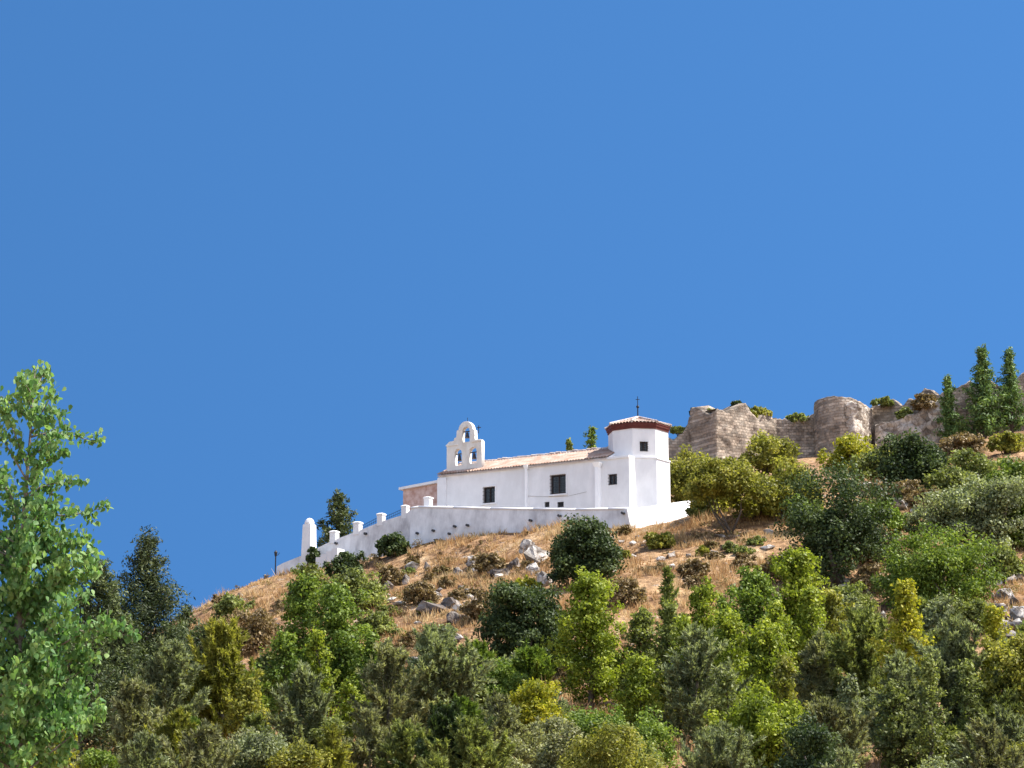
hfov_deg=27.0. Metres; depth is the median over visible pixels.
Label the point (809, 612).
slim sapling
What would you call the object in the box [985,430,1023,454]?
dry scrub
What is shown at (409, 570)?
dry tussock
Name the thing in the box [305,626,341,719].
slim sapling
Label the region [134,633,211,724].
feathery tree
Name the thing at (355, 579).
olive bush
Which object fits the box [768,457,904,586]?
oak tree
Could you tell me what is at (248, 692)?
slim sapling
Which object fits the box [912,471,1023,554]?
olive bush
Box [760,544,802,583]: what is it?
dry scrub
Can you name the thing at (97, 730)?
pine tree
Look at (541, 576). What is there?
rock outcrop
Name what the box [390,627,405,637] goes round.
dry tussock
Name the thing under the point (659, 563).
dry tussock
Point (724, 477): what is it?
olive tree
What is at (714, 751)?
thicket shrub
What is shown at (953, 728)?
thicket shrub
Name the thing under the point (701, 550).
dry tussock
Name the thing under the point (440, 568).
dry tussock
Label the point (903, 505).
rock outcrop
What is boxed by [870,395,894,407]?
wall shrub
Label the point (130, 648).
pine tree
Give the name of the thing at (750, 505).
olive bush
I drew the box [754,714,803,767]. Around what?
thicket shrub
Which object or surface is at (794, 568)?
young tree
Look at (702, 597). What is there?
young tree
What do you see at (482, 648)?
thicket shrub
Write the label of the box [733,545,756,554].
dry tussock
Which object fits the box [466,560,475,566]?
rock outcrop
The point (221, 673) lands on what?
feathery tree
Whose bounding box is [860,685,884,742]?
thicket shrub
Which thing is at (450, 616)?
rock outcrop
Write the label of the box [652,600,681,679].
slim sapling
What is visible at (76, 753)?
young tree
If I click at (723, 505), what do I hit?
olive bush
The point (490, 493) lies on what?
window
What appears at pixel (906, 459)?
oak bush
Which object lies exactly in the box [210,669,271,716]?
thicket shrub
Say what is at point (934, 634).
thicket shrub
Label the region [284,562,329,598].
olive bush
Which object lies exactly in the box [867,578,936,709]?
young tree
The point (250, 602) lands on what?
dry tussock
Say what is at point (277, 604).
dry tussock
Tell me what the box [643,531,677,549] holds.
dry scrub
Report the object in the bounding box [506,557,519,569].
rock outcrop
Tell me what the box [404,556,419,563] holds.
dry tussock
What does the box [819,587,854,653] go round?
young tree
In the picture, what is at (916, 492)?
dry scrub
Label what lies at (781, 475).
olive bush
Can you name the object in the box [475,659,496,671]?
thicket shrub
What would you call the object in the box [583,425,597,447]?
young tree
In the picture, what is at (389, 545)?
ivy bush
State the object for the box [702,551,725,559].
dry tussock
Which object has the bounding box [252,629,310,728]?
young tree
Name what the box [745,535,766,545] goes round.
dry tussock
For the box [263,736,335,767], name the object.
thicket shrub
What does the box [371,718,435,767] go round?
thicket shrub
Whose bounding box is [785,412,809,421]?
wall shrub
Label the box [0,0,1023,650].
sky
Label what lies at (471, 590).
dry tussock
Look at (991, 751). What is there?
thicket shrub
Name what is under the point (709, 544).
dry tussock
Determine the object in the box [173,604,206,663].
pine tree
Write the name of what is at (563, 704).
thicket shrub
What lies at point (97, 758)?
leafy bush
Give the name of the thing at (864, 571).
olive bush
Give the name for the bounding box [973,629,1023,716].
young tree
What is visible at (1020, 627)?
thicket shrub
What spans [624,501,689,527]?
buttress wall
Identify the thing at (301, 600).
young tree
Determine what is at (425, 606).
rock outcrop
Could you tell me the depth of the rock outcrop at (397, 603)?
143.83 m
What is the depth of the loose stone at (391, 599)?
145.06 m
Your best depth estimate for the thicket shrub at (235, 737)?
62.07 m
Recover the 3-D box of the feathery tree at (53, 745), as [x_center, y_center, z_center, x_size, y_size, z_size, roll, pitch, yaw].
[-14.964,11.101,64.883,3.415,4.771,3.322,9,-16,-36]
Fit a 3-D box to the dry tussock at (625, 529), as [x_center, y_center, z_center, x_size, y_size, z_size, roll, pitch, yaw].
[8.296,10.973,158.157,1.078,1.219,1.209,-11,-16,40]
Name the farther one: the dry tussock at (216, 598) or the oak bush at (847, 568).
the dry tussock at (216, 598)
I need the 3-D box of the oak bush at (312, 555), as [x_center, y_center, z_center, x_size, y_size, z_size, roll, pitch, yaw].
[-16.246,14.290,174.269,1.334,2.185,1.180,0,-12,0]
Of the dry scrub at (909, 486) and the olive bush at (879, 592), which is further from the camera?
the dry scrub at (909, 486)
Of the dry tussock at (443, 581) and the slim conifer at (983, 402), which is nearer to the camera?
the dry tussock at (443, 581)
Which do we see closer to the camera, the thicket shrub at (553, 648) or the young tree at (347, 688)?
the young tree at (347, 688)
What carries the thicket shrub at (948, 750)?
on the hillside
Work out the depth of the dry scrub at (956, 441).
193.08 m
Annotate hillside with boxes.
[5,431,1023,767]
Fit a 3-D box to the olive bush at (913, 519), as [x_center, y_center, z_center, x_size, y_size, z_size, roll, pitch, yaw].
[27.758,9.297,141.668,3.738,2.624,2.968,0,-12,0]
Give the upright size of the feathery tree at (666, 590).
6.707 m
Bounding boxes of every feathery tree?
[0,700,86,767]
[97,673,165,760]
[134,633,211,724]
[176,615,270,740]
[241,711,273,734]
[255,659,349,749]
[341,706,395,767]
[346,636,434,737]
[391,620,514,733]
[477,688,545,767]
[609,667,664,726]
[633,621,752,748]
[653,565,687,658]
[780,692,877,767]
[791,626,841,711]
[807,601,908,712]
[858,648,942,767]
[867,611,1010,732]
[966,684,1023,746]
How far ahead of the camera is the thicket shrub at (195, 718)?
69.21 m
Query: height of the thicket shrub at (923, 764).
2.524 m
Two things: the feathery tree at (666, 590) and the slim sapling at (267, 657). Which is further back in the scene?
the feathery tree at (666, 590)
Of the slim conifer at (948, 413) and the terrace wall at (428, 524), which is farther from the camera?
the slim conifer at (948, 413)
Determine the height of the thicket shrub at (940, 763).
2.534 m
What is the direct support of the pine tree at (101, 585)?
on the hillside
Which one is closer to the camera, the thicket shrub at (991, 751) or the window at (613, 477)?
the thicket shrub at (991, 751)
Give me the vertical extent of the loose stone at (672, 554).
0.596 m
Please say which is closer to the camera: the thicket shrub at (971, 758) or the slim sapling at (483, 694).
the thicket shrub at (971, 758)
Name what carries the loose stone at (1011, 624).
on the hillside
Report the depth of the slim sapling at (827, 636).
91.48 m
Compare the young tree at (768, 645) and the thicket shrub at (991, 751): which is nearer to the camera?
the thicket shrub at (991, 751)
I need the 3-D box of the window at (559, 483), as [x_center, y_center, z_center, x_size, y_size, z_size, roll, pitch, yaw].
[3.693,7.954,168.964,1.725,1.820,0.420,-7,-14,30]
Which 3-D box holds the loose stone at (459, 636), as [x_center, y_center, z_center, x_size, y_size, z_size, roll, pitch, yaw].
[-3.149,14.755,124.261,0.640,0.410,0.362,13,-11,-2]
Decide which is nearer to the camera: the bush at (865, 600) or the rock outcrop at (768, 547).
the bush at (865, 600)
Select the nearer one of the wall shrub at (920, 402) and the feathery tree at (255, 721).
the feathery tree at (255, 721)
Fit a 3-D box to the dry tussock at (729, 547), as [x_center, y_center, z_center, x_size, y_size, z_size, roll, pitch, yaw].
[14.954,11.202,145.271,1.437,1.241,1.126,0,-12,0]
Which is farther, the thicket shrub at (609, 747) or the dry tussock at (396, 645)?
the dry tussock at (396, 645)
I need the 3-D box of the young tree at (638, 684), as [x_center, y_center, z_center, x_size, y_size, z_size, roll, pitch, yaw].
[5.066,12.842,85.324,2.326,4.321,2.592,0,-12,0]
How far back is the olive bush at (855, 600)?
117.82 m
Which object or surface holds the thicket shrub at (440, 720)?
on the hillside
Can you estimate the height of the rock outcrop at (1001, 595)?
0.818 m
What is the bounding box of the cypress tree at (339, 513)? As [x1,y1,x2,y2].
[315,488,357,546]
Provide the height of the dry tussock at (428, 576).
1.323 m
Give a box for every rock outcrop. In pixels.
[382,580,399,591]
[392,601,405,604]
[402,574,409,584]
[404,562,419,568]
[416,601,449,614]
[423,562,430,571]
[441,597,460,607]
[446,611,469,625]
[452,567,463,574]
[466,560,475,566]
[487,568,510,576]
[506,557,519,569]
[519,538,534,552]
[523,544,548,562]
[525,562,539,574]
[537,571,552,585]
[760,544,775,549]
[891,498,908,508]
[992,588,1013,598]
[995,604,1007,611]
[1009,607,1023,618]
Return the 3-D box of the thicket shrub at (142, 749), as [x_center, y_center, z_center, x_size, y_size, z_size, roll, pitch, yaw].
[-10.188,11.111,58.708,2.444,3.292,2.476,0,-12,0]
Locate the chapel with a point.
(628, 465)
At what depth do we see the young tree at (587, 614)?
97.36 m
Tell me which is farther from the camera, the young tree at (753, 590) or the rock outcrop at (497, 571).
the rock outcrop at (497, 571)
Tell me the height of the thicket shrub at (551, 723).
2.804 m
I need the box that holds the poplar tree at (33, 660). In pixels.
[0,359,141,767]
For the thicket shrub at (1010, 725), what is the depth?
68.16 m
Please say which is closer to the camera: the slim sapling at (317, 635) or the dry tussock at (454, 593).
the slim sapling at (317, 635)
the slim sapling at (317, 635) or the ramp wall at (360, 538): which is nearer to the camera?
the slim sapling at (317, 635)
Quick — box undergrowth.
[191,435,1023,736]
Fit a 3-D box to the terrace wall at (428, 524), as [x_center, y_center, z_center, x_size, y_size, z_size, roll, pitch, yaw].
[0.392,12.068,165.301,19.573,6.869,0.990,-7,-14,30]
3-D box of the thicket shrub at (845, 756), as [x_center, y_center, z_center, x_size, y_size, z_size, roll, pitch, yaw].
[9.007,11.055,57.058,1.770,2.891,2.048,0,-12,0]
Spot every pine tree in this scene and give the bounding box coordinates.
[45,629,154,767]
[63,556,149,729]
[91,614,152,737]
[100,580,124,634]
[104,524,199,682]
[135,619,198,705]
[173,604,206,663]
[191,623,207,661]
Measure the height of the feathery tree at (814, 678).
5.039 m
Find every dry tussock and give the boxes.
[211,594,223,603]
[244,599,257,608]
[270,599,286,608]
[375,604,401,614]
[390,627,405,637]
[391,641,414,652]
[397,630,420,646]
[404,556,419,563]
[405,567,416,573]
[421,571,438,582]
[431,564,451,573]
[436,576,457,588]
[447,589,464,599]
[464,586,484,595]
[519,560,531,568]
[615,524,631,534]
[621,550,631,558]
[645,561,665,571]
[681,574,705,587]
[695,545,710,556]
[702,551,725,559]
[703,540,719,548]
[722,540,739,552]
[729,558,755,569]
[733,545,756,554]
[735,552,757,560]
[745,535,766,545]
[752,563,763,573]
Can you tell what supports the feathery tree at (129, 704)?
on the hillside
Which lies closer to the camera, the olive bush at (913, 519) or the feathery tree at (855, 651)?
the feathery tree at (855, 651)
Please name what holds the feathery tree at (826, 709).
on the hillside
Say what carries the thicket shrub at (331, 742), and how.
on the hillside
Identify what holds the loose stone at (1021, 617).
on the hillside
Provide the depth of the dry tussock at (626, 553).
146.51 m
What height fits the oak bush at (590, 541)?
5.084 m
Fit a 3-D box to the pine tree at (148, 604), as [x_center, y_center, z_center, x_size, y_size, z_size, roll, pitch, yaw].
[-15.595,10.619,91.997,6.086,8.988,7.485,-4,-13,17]
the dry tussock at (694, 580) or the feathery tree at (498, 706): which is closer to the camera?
the feathery tree at (498, 706)
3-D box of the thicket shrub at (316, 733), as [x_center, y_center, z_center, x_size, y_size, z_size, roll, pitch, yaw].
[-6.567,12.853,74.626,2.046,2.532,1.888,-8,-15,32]
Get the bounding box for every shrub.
[102,729,179,767]
[141,706,198,766]
[157,713,200,757]
[157,718,240,767]
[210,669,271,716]
[216,726,292,767]
[225,724,292,767]
[244,652,286,691]
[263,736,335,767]
[303,715,352,767]
[314,721,358,767]
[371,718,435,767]
[391,698,496,767]
[415,748,448,767]
[420,714,516,767]
[448,691,487,725]
[453,638,497,667]
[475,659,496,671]
[487,734,534,767]
[491,651,516,662]
[500,637,568,683]
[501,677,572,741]
[511,689,585,737]
[525,713,573,763]
[530,721,588,767]
[544,632,586,673]
[556,718,665,767]
[588,721,666,767]
[648,670,697,729]
[655,649,709,694]
[669,426,684,435]
[678,724,765,767]
[679,719,737,766]
[730,400,750,411]
[750,405,772,417]
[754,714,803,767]
[763,710,847,767]
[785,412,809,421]
[822,744,858,767]
[846,695,873,740]
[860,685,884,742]
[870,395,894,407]
[881,638,922,668]
[894,406,913,419]
[898,595,927,635]
[907,763,937,767]
[909,391,937,411]
[913,718,968,767]
[916,755,969,767]
[918,592,974,632]
[919,626,975,652]
[935,731,971,767]
[945,703,1023,758]
[955,717,1023,767]
[956,747,1009,767]
[1007,623,1023,642]
[1007,739,1023,767]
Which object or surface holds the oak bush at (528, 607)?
on the hillside
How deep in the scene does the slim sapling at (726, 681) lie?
83.22 m
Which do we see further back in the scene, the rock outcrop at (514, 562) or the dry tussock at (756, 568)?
the rock outcrop at (514, 562)
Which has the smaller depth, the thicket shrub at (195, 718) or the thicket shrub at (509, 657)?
the thicket shrub at (195, 718)
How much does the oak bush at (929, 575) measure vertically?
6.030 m
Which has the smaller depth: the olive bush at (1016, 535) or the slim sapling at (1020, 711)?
the slim sapling at (1020, 711)
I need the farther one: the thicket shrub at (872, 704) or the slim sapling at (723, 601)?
the slim sapling at (723, 601)
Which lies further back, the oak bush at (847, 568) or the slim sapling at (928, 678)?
the oak bush at (847, 568)
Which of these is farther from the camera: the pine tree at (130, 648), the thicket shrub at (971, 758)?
the pine tree at (130, 648)
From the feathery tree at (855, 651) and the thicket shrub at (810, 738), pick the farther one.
the feathery tree at (855, 651)
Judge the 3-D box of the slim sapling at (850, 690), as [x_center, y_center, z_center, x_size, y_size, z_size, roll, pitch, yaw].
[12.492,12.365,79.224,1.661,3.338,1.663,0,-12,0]
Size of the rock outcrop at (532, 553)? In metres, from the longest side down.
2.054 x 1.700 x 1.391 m
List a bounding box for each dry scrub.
[225,607,284,655]
[378,565,404,584]
[400,580,441,604]
[458,589,504,619]
[472,551,507,572]
[552,667,580,688]
[605,576,648,605]
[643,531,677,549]
[676,558,710,577]
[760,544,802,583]
[854,525,896,565]
[876,479,926,504]
[908,485,941,507]
[935,431,986,456]
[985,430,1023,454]
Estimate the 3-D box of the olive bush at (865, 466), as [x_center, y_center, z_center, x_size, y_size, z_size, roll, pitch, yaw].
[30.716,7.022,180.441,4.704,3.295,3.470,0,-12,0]
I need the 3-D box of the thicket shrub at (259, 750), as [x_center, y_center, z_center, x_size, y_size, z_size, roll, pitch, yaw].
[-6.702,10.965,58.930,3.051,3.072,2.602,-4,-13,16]
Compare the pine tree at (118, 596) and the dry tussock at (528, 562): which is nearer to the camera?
the pine tree at (118, 596)
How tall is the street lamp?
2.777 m
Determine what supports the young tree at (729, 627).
on the hillside
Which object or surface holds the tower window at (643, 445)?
in the chapel
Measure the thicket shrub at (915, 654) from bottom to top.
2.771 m
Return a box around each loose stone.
[386,597,395,602]
[455,633,462,639]
[667,551,675,557]
[763,529,773,533]
[1001,623,1014,630]
[1005,575,1016,582]
[1009,595,1019,604]
[1015,615,1023,620]
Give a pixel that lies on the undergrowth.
(739, 539)
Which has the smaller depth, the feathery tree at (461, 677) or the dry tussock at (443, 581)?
the feathery tree at (461, 677)
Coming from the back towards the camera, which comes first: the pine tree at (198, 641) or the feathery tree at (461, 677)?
the pine tree at (198, 641)
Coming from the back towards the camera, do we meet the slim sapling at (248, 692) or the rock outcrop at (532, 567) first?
the rock outcrop at (532, 567)
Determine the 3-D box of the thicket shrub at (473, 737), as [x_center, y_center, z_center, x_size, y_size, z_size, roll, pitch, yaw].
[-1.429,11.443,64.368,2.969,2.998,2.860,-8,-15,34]
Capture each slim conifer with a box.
[933,374,964,438]
[949,343,1016,438]
[991,346,1023,432]
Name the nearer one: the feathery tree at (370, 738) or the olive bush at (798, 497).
the feathery tree at (370, 738)
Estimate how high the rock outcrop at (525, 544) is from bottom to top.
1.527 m
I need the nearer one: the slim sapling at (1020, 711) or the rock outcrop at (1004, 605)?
the slim sapling at (1020, 711)
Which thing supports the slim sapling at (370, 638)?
on the hillside
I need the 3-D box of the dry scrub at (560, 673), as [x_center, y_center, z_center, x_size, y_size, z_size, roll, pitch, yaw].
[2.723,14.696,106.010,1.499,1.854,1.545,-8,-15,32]
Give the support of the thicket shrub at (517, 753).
on the hillside
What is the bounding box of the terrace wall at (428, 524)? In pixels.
[409,506,629,547]
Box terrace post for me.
[423,496,433,505]
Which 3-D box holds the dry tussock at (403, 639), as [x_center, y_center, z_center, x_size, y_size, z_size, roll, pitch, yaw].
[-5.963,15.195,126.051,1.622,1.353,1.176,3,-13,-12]
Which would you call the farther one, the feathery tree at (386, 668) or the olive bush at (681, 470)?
the olive bush at (681, 470)
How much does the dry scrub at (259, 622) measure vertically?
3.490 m
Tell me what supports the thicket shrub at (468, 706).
on the hillside
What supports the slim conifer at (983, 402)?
on the hillside
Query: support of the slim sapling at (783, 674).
on the hillside
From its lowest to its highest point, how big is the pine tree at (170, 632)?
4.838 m
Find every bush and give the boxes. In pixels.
[77,748,120,767]
[210,591,252,620]
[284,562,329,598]
[305,546,320,566]
[312,567,389,609]
[321,550,370,577]
[354,608,396,635]
[374,531,410,559]
[416,623,459,648]
[471,578,576,660]
[472,656,536,703]
[515,575,542,589]
[546,513,627,586]
[560,703,685,767]
[670,444,708,502]
[685,501,709,517]
[688,493,735,513]
[727,473,784,520]
[737,429,802,478]
[756,454,825,517]
[780,493,825,532]
[801,539,857,578]
[815,431,876,475]
[826,592,875,615]
[830,580,880,612]
[847,449,889,479]
[849,561,886,592]
[852,497,908,537]
[867,427,952,488]
[870,520,1006,617]
[870,555,941,601]
[903,505,955,538]
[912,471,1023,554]
[917,464,977,500]
[937,447,1015,484]
[942,597,1001,634]
[978,542,1023,580]
[984,456,1023,484]
[991,499,1023,549]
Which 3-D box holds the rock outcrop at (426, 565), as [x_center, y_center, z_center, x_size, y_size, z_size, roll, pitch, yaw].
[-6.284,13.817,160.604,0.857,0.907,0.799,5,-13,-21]
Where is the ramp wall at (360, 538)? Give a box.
[276,505,410,575]
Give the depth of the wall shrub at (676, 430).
233.74 m
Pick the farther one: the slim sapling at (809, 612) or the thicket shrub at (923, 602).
the thicket shrub at (923, 602)
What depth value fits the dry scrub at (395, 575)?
157.50 m
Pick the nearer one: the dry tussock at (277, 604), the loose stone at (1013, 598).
the loose stone at (1013, 598)
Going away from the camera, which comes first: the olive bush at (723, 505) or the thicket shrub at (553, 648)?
the thicket shrub at (553, 648)
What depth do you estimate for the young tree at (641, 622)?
99.60 m
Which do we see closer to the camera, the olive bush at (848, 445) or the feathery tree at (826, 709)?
the feathery tree at (826, 709)
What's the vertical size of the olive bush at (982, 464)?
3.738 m
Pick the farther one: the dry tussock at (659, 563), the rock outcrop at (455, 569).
the rock outcrop at (455, 569)
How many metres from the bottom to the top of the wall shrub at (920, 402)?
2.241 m
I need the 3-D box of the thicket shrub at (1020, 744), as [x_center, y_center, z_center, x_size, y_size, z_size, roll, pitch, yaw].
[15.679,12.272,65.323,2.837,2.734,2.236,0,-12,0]
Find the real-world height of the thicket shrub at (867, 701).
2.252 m
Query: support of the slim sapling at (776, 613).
on the hillside
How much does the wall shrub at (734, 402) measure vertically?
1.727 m
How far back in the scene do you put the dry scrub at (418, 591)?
143.36 m
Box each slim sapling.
[215,677,271,734]
[253,644,282,715]
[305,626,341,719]
[346,631,389,701]
[471,684,489,711]
[607,654,624,697]
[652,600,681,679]
[665,615,700,697]
[699,668,745,728]
[712,596,751,680]
[754,599,799,683]
[767,652,810,713]
[791,586,826,676]
[822,630,844,687]
[835,672,871,753]
[869,678,918,767]
[904,652,951,767]
[946,658,986,736]
[1016,678,1023,721]
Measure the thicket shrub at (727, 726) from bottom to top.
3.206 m
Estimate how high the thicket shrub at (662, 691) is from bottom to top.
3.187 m
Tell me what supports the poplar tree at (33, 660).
on the hillside
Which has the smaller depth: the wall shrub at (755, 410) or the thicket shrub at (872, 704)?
the thicket shrub at (872, 704)
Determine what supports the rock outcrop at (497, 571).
on the hillside
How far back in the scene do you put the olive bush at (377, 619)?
132.86 m
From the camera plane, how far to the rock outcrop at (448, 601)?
139.66 m
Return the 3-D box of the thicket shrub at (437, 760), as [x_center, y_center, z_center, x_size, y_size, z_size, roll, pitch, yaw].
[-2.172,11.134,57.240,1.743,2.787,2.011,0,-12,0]
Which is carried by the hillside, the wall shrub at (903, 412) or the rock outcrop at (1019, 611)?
the rock outcrop at (1019, 611)
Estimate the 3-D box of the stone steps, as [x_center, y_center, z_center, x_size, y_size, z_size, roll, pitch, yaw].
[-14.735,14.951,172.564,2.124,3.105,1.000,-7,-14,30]
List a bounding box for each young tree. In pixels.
[44,729,79,767]
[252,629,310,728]
[270,570,328,676]
[302,579,375,713]
[323,678,369,745]
[540,565,629,710]
[565,437,573,450]
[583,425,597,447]
[611,651,666,726]
[616,605,663,686]
[679,575,724,660]
[703,678,802,767]
[709,604,763,699]
[724,565,792,684]
[738,616,799,703]
[768,544,829,673]
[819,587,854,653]
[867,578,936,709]
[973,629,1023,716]
[974,603,1012,700]
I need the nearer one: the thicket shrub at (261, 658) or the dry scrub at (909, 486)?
the thicket shrub at (261, 658)
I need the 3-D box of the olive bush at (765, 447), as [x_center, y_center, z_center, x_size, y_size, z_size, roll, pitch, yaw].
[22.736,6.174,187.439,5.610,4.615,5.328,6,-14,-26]
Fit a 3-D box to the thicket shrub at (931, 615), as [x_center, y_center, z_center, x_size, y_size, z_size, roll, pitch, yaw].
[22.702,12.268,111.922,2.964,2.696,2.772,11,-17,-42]
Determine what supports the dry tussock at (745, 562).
on the hillside
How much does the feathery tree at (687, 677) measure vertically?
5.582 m
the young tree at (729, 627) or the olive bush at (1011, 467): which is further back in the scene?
the olive bush at (1011, 467)
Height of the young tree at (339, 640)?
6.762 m
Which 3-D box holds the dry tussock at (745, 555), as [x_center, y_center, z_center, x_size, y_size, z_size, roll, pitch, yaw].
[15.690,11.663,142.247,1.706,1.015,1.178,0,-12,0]
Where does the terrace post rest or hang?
on the terrace floor
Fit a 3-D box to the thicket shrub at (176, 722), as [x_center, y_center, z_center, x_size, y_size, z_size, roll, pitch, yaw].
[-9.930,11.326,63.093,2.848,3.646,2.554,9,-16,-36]
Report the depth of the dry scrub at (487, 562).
151.43 m
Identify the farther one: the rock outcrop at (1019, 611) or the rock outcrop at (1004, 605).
the rock outcrop at (1004, 605)
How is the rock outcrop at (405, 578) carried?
on the hillside
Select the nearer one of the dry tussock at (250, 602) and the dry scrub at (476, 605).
the dry scrub at (476, 605)
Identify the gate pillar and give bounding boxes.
[301,518,315,565]
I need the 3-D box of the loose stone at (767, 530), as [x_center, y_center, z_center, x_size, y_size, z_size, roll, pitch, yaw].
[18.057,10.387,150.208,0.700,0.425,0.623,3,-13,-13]
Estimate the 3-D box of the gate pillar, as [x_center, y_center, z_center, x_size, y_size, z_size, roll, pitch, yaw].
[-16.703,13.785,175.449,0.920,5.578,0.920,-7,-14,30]
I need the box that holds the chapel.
[399,396,671,510]
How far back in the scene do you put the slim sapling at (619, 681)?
103.21 m
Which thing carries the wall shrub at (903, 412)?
on the castle ruin
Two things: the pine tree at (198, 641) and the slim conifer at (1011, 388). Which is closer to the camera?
the pine tree at (198, 641)
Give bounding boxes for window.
[481,484,496,504]
[548,472,567,495]
[608,474,616,484]
[640,442,647,450]
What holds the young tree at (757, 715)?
on the hillside
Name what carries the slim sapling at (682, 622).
on the hillside
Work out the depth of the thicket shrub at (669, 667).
97.83 m
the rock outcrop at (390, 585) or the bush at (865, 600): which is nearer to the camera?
the bush at (865, 600)
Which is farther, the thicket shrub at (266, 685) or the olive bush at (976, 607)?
the olive bush at (976, 607)
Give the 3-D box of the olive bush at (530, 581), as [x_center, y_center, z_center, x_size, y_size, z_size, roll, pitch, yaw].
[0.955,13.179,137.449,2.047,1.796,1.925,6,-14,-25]
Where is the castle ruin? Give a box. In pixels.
[668,372,1023,462]
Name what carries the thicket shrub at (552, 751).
on the hillside
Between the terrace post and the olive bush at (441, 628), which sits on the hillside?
the olive bush at (441, 628)
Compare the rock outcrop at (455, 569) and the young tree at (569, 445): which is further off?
the young tree at (569, 445)
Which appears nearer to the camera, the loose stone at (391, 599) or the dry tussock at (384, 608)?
the dry tussock at (384, 608)
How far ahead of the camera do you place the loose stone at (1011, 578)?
126.45 m
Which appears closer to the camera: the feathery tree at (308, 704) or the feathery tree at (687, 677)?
the feathery tree at (308, 704)
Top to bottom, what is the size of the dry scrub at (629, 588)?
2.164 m
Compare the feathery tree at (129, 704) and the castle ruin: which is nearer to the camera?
the feathery tree at (129, 704)
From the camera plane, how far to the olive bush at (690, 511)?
157.65 m
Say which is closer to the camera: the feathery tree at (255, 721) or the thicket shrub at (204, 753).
the thicket shrub at (204, 753)
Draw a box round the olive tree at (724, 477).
[683,454,781,534]
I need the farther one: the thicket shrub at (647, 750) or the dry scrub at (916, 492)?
the dry scrub at (916, 492)
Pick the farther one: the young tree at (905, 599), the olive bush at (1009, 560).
the olive bush at (1009, 560)
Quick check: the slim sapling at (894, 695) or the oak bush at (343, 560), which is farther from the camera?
the oak bush at (343, 560)
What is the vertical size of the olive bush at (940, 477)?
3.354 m
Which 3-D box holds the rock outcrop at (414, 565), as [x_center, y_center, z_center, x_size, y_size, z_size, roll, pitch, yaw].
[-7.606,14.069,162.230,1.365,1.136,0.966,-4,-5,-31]
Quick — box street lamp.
[274,550,278,574]
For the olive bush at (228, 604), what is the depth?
160.60 m
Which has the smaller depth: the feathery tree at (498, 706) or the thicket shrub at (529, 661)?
the feathery tree at (498, 706)
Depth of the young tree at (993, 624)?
76.83 m
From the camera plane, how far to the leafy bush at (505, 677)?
97.47 m
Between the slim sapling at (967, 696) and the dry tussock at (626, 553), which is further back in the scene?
the dry tussock at (626, 553)
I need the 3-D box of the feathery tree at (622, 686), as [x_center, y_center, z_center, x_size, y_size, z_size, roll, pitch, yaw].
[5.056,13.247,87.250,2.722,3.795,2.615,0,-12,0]
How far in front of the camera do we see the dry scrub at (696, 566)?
136.82 m
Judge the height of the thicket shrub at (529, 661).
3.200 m
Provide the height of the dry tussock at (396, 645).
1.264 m
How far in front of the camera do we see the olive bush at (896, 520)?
143.62 m
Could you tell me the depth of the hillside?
150.44 m
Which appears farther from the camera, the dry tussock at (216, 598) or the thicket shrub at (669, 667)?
the dry tussock at (216, 598)
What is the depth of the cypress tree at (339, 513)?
188.62 m
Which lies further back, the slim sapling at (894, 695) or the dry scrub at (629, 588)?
the dry scrub at (629, 588)
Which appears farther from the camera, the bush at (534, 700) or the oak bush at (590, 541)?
the oak bush at (590, 541)
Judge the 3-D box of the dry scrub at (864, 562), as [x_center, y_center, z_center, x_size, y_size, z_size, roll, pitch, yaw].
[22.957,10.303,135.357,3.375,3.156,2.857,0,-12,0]
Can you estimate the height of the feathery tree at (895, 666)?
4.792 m
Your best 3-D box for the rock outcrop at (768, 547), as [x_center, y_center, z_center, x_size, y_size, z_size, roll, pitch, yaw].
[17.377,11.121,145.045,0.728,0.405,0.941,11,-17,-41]
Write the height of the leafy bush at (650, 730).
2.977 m
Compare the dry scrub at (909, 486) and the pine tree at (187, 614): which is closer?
the pine tree at (187, 614)
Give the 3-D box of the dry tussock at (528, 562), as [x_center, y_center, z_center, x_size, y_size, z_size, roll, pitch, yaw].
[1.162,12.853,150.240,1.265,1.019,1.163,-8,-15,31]
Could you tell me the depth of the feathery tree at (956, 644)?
76.29 m
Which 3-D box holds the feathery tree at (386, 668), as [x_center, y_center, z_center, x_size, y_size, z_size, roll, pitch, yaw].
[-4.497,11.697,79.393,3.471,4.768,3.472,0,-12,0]
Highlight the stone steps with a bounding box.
[316,548,343,568]
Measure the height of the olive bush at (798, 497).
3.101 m
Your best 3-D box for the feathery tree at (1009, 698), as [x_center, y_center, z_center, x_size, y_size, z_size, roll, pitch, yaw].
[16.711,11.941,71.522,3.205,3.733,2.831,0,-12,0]

